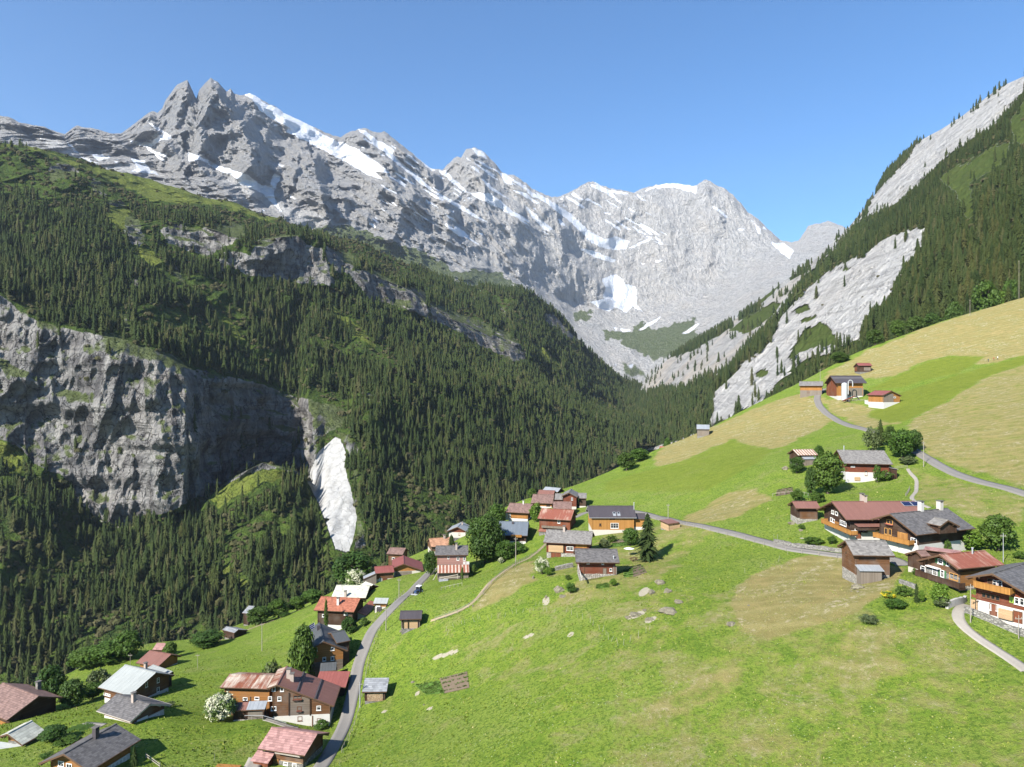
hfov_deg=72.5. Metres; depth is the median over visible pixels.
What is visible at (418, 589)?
tractor
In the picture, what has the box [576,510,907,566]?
road
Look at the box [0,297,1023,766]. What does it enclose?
hillside
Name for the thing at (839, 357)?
broadleaf tree
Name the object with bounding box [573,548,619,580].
chalet
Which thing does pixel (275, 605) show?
broadleaf tree
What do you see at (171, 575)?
spruce tree
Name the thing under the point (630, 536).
broadleaf tree
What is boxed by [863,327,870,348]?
spruce tree
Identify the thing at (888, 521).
window
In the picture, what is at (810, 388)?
barn
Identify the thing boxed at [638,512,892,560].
fence
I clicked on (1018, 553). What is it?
bush
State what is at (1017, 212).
spruce tree
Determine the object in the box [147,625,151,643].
spruce tree
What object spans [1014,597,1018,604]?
window
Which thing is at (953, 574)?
window
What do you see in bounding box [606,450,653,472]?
valley ground
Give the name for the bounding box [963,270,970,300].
spruce tree
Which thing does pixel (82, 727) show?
garden bed
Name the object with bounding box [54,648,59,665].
spruce tree
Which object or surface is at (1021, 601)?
window
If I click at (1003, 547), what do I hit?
utility pole
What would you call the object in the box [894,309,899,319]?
spruce tree
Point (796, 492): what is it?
bush
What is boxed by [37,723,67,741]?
bush
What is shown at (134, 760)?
spruce tree
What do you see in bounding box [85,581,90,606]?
spruce tree
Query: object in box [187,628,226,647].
broadleaf tree
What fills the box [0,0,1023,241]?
sky
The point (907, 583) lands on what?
stone wall
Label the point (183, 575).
spruce tree
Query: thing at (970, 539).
bush
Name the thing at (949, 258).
spruce tree
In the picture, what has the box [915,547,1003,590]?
chalet
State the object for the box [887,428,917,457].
broadleaf tree
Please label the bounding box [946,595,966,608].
stone wall
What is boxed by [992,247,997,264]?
spruce tree
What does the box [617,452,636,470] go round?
broadleaf tree
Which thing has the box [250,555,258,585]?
spruce tree
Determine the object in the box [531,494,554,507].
house
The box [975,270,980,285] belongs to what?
spruce tree
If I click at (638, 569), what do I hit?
garden bed
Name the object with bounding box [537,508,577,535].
chalet
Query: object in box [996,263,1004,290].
spruce tree
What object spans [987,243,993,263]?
spruce tree
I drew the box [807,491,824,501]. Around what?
bush
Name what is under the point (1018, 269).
spruce tree
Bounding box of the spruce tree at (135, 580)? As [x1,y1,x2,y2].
[132,572,137,590]
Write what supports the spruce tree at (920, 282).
on the rock slope at (842, 310)
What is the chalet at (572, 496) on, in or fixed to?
on the hillside
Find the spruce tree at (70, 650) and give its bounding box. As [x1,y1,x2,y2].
[66,642,74,670]
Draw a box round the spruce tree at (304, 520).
[301,507,306,533]
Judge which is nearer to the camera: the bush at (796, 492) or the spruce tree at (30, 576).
the bush at (796, 492)
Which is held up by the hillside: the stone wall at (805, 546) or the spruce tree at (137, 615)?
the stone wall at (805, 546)
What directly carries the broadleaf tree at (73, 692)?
on the hillside
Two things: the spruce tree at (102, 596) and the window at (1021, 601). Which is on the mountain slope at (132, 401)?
the spruce tree at (102, 596)
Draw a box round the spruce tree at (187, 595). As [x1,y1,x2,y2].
[185,587,190,611]
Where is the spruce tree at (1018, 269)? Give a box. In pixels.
[1016,261,1021,284]
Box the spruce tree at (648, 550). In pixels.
[630,513,659,562]
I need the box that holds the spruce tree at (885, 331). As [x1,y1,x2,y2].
[883,320,887,341]
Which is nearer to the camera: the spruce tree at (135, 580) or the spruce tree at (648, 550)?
the spruce tree at (648, 550)
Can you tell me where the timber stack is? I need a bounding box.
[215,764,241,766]
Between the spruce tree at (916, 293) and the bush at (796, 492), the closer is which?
the bush at (796, 492)
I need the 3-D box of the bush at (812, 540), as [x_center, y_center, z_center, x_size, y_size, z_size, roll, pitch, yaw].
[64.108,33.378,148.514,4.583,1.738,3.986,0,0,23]
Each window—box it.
[57,760,63,766]
[610,523,618,528]
[839,520,845,526]
[886,519,892,524]
[920,565,925,571]
[937,558,942,564]
[949,572,957,581]
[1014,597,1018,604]
[1019,598,1023,606]
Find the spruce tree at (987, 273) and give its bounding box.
[983,263,989,280]
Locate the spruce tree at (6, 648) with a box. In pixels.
[1,630,10,657]
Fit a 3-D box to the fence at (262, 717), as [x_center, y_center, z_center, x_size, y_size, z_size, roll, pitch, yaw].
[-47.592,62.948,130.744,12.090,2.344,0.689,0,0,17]
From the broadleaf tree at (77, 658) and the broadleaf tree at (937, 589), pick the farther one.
the broadleaf tree at (77, 658)
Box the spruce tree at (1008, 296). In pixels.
[1002,286,1012,302]
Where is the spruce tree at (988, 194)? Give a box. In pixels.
[986,186,989,204]
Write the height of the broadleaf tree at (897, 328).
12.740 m
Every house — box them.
[136,650,181,667]
[313,596,373,629]
[332,581,378,599]
[427,534,453,552]
[435,543,468,578]
[498,521,529,549]
[506,501,532,520]
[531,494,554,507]
[538,490,555,494]
[586,502,644,535]
[834,446,898,482]
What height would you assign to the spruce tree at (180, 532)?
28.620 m
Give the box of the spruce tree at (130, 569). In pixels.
[126,560,132,583]
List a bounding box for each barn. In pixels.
[0,680,62,724]
[0,720,43,748]
[250,726,329,766]
[363,555,423,583]
[399,610,422,634]
[543,487,563,492]
[799,381,823,397]
[824,375,866,399]
[837,540,894,583]
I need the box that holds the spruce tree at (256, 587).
[253,577,258,601]
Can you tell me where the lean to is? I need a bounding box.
[433,564,468,581]
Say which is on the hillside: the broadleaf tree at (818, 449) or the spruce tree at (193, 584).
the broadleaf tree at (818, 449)
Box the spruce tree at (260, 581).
[257,566,264,596]
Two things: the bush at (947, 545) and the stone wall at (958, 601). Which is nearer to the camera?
the stone wall at (958, 601)
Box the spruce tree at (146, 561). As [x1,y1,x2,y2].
[141,547,151,578]
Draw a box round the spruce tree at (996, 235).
[992,231,1000,243]
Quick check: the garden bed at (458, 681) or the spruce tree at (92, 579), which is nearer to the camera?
the garden bed at (458, 681)
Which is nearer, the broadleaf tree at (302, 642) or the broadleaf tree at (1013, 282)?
the broadleaf tree at (302, 642)
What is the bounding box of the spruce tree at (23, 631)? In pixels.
[18,617,27,642]
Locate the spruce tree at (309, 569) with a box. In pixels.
[305,560,312,588]
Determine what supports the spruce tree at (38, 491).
on the mountain slope at (132, 401)
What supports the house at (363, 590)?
on the hillside
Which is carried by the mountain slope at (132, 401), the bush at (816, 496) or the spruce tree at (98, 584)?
the spruce tree at (98, 584)
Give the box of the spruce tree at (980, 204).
[977,194,982,216]
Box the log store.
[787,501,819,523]
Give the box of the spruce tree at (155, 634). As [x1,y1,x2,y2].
[152,623,158,642]
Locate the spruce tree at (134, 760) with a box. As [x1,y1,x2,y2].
[130,746,138,766]
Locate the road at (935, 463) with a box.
[814,388,1023,496]
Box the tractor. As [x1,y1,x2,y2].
[411,585,422,594]
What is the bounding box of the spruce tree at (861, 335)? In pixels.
[858,324,865,351]
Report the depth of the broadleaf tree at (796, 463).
205.12 m
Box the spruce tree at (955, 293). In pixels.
[950,284,958,301]
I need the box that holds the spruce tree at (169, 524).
[167,517,173,542]
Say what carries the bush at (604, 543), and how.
on the hillside
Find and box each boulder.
[554,586,563,592]
[629,612,640,616]
[654,579,664,584]
[658,607,676,614]
[664,588,671,592]
[674,599,682,603]
[726,621,734,626]
[851,583,864,589]
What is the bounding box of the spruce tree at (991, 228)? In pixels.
[989,216,995,237]
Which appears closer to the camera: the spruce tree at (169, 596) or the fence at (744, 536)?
the fence at (744, 536)
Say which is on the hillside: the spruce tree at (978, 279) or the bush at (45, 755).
the bush at (45, 755)
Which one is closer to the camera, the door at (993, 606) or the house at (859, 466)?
the door at (993, 606)
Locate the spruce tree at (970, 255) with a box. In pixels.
[966,242,972,271]
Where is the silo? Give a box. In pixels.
[841,380,852,399]
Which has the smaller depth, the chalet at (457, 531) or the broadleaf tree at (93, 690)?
the broadleaf tree at (93, 690)
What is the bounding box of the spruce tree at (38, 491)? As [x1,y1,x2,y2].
[36,481,40,505]
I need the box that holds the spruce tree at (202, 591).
[198,581,204,604]
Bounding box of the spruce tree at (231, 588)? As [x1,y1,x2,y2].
[228,574,235,600]
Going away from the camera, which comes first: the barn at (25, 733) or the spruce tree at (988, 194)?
the barn at (25, 733)
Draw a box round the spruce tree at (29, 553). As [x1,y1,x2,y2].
[24,539,35,565]
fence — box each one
[231,715,285,722]
[341,571,434,752]
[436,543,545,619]
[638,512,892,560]
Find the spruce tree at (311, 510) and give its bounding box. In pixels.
[309,502,314,529]
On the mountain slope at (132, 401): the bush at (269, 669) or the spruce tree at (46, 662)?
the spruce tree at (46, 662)
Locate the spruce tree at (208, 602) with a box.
[205,592,212,615]
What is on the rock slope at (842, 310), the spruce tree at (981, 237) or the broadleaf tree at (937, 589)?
the spruce tree at (981, 237)
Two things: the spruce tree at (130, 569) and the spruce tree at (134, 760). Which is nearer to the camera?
the spruce tree at (134, 760)
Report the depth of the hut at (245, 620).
251.20 m
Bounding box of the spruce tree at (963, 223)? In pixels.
[961,215,964,230]
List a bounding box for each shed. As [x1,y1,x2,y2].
[222,626,247,638]
[373,598,388,612]
[553,501,571,509]
[659,519,679,530]
[697,424,709,437]
[867,390,901,408]
[904,549,930,571]
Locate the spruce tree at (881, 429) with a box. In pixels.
[877,419,884,445]
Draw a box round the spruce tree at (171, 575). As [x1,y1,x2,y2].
[168,565,175,587]
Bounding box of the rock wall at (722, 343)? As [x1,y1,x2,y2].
[632,212,861,452]
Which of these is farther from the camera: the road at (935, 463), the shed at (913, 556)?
the road at (935, 463)
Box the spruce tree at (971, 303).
[968,288,973,312]
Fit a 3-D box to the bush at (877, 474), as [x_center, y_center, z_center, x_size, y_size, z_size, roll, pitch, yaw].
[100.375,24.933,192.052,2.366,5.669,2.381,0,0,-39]
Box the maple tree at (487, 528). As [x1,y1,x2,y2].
[465,512,506,564]
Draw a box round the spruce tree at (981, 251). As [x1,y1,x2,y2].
[978,244,983,268]
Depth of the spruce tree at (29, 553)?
607.84 m
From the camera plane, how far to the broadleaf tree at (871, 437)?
214.04 m
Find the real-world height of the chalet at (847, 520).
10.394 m
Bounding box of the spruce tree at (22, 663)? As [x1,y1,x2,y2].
[17,652,25,681]
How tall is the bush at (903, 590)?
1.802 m
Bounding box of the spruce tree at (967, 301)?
[965,293,969,312]
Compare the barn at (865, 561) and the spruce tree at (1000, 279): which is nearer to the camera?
the barn at (865, 561)
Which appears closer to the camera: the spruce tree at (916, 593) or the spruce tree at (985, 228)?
the spruce tree at (916, 593)
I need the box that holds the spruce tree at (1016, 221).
[1011,215,1018,238]
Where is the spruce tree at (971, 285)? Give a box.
[967,279,974,303]
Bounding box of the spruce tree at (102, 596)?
[98,581,104,610]
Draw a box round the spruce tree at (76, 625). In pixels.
[73,610,81,637]
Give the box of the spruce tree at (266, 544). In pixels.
[264,527,270,556]
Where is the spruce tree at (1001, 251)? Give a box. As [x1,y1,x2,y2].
[996,245,1004,261]
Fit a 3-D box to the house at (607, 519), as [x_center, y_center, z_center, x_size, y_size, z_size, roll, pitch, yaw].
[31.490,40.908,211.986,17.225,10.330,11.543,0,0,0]
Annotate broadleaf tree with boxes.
[34,664,68,694]
[57,678,87,706]
[65,645,100,668]
[83,638,122,664]
[84,681,103,698]
[85,668,110,684]
[102,654,132,664]
[113,630,144,659]
[162,641,176,653]
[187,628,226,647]
[246,605,270,624]
[266,598,289,617]
[277,611,290,616]
[286,623,318,674]
[288,596,305,610]
[301,588,323,603]
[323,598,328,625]
[332,551,373,584]
[341,616,357,633]
[423,550,436,574]
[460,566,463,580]
[487,502,506,520]
[495,540,513,560]
[527,489,536,496]
[528,502,541,521]
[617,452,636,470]
[622,528,638,545]
[630,448,649,460]
[663,437,670,445]
[789,456,804,472]
[804,467,817,492]
[812,451,846,493]
[813,445,824,453]
[828,352,849,362]
[862,426,881,449]
[866,329,884,344]
[882,425,895,443]
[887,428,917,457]
[889,318,905,336]
[904,315,926,332]
[910,429,922,451]
[922,312,943,326]
[929,583,949,605]
[943,301,964,319]
[970,279,1001,310]
[977,513,1017,550]
[998,291,1005,304]
[1002,277,1017,299]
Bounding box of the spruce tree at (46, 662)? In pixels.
[42,655,48,669]
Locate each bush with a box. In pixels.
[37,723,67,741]
[39,750,53,758]
[52,734,78,746]
[202,689,237,721]
[259,661,282,672]
[313,719,329,729]
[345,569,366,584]
[358,617,369,625]
[469,564,476,574]
[510,541,527,553]
[534,556,548,573]
[543,567,552,575]
[565,582,575,592]
[598,538,610,547]
[606,535,617,541]
[609,579,616,585]
[790,488,803,500]
[802,536,823,543]
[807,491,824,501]
[827,535,836,542]
[858,613,878,623]
[872,464,880,482]
[878,470,893,480]
[880,590,895,597]
[883,598,907,607]
[895,585,912,595]
[898,455,918,464]
[917,590,924,602]
[934,596,950,606]
[944,539,951,548]
[961,530,984,548]
[1012,551,1023,557]
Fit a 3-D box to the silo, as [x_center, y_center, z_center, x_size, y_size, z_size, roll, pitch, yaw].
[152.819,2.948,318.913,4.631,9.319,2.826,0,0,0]
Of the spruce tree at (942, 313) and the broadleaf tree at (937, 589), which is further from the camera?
the spruce tree at (942, 313)
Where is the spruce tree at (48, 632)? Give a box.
[45,619,53,649]
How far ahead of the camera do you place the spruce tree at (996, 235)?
548.33 m
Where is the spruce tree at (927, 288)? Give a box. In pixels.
[923,285,930,308]
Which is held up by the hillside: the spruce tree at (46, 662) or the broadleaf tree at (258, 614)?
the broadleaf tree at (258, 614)
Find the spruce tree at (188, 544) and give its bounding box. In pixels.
[186,532,190,551]
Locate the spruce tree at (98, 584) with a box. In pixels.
[95,575,103,601]
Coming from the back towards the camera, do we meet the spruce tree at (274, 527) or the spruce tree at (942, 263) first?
the spruce tree at (274, 527)
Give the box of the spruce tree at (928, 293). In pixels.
[923,289,931,309]
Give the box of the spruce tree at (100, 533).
[96,532,106,553]
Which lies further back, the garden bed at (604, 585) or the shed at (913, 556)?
the garden bed at (604, 585)
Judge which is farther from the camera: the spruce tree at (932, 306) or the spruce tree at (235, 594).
the spruce tree at (235, 594)
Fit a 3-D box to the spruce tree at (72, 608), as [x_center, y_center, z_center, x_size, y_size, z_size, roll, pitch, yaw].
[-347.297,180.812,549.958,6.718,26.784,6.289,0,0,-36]
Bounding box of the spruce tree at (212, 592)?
[211,588,214,608]
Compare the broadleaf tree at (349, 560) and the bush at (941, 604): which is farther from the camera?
the broadleaf tree at (349, 560)
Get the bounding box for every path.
[83,722,106,727]
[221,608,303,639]
[244,757,260,766]
[263,717,298,727]
[906,468,931,507]
[952,604,1023,671]
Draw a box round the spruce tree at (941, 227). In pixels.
[939,224,944,238]
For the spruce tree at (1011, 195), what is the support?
on the rock slope at (842, 310)
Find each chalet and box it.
[38,723,140,766]
[96,691,171,723]
[98,661,174,702]
[220,666,349,725]
[303,622,350,676]
[446,521,469,540]
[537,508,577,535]
[543,525,594,557]
[554,489,586,508]
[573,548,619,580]
[816,493,917,539]
[871,500,975,553]
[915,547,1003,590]
[965,562,1023,628]
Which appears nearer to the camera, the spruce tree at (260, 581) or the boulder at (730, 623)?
the boulder at (730, 623)
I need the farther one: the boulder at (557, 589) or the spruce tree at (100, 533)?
the spruce tree at (100, 533)
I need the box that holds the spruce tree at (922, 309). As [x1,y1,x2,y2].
[918,303,925,316]
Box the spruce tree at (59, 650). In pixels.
[57,639,63,667]
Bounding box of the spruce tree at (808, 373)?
[805,367,809,379]
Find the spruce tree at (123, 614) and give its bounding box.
[120,595,125,621]
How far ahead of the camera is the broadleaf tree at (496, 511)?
238.51 m
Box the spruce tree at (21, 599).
[14,587,28,619]
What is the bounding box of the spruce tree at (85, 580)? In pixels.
[82,574,87,598]
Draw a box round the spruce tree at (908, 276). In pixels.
[906,269,909,284]
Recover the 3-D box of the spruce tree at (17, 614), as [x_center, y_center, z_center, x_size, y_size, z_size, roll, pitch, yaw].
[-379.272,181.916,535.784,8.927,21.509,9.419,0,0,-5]
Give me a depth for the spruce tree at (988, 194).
671.72 m
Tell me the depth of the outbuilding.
126.32 m
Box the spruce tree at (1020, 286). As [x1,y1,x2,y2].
[1015,275,1022,297]
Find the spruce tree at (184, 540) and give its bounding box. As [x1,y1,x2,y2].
[182,522,186,546]
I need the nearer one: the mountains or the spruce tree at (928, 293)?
the spruce tree at (928, 293)
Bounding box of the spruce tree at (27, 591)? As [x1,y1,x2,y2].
[24,577,32,600]
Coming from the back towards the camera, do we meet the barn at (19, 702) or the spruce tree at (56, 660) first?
the spruce tree at (56, 660)
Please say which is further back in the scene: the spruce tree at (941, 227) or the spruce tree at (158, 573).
the spruce tree at (941, 227)
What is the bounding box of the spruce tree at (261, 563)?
[257,552,268,582]
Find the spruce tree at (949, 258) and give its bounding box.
[945,251,954,270]
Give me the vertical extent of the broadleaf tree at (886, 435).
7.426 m
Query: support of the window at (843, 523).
in the chalet at (847, 520)
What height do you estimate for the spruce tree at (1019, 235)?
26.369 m
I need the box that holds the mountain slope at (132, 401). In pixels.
[0,143,656,683]
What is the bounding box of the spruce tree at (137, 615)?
[134,601,140,625]
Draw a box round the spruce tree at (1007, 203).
[1004,193,1009,217]
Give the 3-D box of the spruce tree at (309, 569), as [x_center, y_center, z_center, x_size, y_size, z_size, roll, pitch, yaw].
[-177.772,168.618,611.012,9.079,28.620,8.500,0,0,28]
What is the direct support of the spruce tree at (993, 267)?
on the rock slope at (842, 310)
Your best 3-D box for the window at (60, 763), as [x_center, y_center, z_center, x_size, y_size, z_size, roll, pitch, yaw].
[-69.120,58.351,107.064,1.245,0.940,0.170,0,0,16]
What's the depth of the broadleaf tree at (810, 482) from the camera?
185.29 m
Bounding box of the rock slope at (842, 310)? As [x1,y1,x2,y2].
[711,77,1023,426]
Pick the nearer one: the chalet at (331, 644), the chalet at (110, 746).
the chalet at (110, 746)
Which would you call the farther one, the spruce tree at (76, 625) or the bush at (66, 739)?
the spruce tree at (76, 625)
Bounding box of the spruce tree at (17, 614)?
[12,607,20,631]
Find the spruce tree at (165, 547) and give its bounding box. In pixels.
[162,536,167,557]
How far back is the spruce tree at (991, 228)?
587.38 m
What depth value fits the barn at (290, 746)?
115.56 m
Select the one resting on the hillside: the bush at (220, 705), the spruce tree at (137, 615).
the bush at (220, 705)
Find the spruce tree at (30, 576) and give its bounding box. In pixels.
[27,564,32,586]
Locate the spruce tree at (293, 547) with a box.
[289,534,298,563]
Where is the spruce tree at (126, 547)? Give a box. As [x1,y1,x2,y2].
[123,536,129,562]
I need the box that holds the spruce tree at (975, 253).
[974,248,979,272]
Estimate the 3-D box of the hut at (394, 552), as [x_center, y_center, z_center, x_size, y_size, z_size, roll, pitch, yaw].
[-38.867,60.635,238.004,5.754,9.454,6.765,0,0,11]
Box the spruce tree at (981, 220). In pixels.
[976,214,983,235]
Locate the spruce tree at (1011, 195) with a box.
[1008,188,1014,211]
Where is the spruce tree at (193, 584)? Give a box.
[191,582,198,606]
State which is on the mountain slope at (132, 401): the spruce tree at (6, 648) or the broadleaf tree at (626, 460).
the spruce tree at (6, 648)
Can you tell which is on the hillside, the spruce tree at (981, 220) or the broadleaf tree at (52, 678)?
the broadleaf tree at (52, 678)
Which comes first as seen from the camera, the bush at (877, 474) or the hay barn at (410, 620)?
the hay barn at (410, 620)
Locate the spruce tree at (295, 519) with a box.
[292,509,297,530]
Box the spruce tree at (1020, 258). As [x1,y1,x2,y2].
[1017,252,1022,274]
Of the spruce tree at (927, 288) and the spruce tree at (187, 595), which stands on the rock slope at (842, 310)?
the spruce tree at (927, 288)
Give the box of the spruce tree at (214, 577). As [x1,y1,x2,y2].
[212,563,216,587]
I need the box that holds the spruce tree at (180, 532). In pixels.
[177,521,186,544]
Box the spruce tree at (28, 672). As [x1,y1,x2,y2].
[23,660,33,683]
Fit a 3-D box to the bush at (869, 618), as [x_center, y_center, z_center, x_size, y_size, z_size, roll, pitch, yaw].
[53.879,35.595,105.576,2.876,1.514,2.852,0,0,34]
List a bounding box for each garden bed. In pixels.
[66,722,94,732]
[415,680,444,694]
[439,671,468,692]
[595,583,608,588]
[611,542,627,546]
[623,568,632,576]
[631,564,646,576]
[775,487,792,495]
[797,490,817,497]
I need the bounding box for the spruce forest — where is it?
[0,79,1023,685]
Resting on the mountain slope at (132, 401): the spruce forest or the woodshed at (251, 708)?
the spruce forest
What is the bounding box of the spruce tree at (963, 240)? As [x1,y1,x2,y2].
[961,229,967,253]
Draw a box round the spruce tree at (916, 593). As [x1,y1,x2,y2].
[912,583,919,603]
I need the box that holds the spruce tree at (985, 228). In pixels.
[982,216,988,236]
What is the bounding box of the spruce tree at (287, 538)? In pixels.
[284,529,290,549]
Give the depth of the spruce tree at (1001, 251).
512.24 m
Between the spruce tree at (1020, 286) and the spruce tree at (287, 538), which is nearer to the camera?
the spruce tree at (1020, 286)
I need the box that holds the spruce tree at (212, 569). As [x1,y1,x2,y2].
[210,559,214,585]
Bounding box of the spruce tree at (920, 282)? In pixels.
[917,276,923,292]
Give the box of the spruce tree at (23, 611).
[19,606,28,632]
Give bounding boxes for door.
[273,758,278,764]
[613,566,616,574]
[987,578,992,584]
[989,603,996,615]
[1013,610,1022,623]
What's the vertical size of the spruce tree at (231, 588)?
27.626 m
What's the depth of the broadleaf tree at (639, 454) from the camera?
316.01 m
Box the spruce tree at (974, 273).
[970,270,976,282]
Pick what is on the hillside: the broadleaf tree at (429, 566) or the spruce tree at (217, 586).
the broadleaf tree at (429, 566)
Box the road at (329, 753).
[313,568,436,766]
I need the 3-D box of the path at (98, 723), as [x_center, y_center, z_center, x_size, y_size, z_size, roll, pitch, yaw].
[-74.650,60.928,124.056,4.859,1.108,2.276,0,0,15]
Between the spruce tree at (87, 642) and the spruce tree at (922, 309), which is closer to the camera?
the spruce tree at (87, 642)
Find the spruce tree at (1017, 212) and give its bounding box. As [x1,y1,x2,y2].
[1013,203,1020,229]
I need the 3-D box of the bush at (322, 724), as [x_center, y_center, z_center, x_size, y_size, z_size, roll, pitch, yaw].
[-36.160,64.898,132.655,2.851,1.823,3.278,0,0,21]
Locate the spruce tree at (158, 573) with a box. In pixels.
[154,560,162,586]
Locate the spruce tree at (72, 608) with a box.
[67,597,74,621]
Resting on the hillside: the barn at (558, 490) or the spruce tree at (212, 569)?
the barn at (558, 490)
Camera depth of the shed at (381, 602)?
179.42 m
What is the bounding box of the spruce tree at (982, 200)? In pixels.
[979,194,983,213]
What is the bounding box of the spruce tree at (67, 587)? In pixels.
[63,575,70,601]
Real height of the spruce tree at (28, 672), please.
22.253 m
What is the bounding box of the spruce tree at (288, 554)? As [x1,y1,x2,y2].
[285,540,290,569]
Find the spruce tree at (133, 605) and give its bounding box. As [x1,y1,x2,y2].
[130,592,136,618]
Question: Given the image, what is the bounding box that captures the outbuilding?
[924,546,960,555]
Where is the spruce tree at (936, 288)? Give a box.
[932,276,941,305]
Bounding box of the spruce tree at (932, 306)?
[929,296,934,313]
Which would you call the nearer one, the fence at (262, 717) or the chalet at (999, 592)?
the chalet at (999, 592)
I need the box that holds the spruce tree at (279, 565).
[276,550,281,576]
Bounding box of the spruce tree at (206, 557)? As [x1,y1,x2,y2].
[202,543,208,570]
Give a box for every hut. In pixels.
[152,643,166,651]
[242,605,254,625]
[386,547,408,564]
[787,449,817,465]
[853,363,871,373]
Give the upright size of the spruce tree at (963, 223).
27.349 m
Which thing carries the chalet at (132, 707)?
on the hillside
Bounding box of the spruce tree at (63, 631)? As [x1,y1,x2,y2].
[61,626,67,646]
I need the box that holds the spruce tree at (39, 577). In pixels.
[34,558,46,589]
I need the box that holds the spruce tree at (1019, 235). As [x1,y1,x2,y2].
[1015,221,1023,252]
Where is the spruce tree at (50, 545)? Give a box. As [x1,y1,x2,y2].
[46,529,55,558]
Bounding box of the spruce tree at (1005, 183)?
[1001,172,1007,191]
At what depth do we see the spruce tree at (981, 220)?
619.39 m
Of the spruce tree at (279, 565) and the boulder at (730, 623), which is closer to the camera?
the boulder at (730, 623)
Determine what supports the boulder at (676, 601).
on the hillside
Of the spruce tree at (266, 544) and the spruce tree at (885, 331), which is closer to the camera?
the spruce tree at (885, 331)
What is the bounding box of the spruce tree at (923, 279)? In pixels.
[921,273,926,293]
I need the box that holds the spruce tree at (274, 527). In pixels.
[271,519,279,541]
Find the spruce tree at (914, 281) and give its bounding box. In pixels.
[909,275,915,300]
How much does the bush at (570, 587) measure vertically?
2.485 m
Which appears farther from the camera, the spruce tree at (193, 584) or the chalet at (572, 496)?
the spruce tree at (193, 584)
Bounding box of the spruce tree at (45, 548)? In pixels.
[42,529,47,555]
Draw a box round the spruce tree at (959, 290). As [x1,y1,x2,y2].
[957,283,964,302]
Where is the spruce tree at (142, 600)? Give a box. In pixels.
[137,584,146,609]
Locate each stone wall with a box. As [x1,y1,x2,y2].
[555,563,572,570]
[773,539,841,552]
[899,579,915,588]
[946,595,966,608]
[964,606,1023,636]
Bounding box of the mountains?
[0,78,845,382]
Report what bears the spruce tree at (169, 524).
on the mountain slope at (132, 401)
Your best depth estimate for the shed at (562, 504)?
243.92 m
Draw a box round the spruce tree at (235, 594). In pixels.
[233,582,241,608]
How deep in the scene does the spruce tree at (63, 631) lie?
526.55 m
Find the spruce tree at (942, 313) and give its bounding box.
[939,302,944,319]
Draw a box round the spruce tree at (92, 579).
[89,569,95,598]
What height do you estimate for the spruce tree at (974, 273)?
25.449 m
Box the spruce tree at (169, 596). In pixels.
[166,585,172,610]
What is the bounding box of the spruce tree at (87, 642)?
[85,636,88,646]
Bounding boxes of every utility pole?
[967,584,973,622]
[1003,533,1005,561]
[1015,615,1021,638]
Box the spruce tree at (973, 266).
[970,259,975,274]
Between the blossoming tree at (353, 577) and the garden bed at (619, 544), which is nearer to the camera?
the garden bed at (619, 544)
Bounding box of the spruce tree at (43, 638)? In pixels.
[39,626,47,653]
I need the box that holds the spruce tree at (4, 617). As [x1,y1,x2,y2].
[0,596,8,623]
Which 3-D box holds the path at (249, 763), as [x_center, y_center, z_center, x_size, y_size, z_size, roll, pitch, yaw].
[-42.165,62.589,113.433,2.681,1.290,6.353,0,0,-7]
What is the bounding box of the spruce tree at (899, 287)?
[895,280,903,299]
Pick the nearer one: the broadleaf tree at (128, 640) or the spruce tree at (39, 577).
the broadleaf tree at (128, 640)
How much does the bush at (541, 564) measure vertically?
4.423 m
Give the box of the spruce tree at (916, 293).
[912,285,919,303]
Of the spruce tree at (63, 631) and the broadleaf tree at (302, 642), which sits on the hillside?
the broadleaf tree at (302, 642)
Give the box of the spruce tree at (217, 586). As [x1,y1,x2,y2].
[215,571,220,596]
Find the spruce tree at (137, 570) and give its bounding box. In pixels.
[135,557,141,584]
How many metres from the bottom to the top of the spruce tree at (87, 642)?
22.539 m
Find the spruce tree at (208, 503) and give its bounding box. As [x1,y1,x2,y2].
[202,500,209,524]
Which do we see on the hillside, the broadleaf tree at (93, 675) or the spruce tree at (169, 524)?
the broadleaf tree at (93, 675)
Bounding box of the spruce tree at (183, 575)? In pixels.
[180,565,187,592]
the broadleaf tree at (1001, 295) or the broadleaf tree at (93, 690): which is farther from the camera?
the broadleaf tree at (1001, 295)
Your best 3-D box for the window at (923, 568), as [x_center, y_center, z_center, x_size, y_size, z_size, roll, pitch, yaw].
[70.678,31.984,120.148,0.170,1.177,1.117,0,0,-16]
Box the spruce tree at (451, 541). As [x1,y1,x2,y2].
[447,534,454,544]
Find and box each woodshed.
[233,701,266,720]
[362,678,388,703]
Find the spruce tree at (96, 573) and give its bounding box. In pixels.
[94,565,98,583]
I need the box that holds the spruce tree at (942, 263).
[937,257,944,274]
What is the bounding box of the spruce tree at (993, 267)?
[991,261,995,279]
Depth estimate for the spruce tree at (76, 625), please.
538.31 m
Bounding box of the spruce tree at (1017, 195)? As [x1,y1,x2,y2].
[1013,188,1021,215]
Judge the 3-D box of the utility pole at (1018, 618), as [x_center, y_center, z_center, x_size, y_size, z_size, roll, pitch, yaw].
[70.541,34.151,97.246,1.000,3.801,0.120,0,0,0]
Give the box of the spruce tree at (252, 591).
[248,574,256,602]
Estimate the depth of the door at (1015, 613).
100.15 m
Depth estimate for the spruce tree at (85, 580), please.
592.53 m
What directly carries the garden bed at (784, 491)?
on the hillside
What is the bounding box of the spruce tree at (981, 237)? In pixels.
[979,231,985,251]

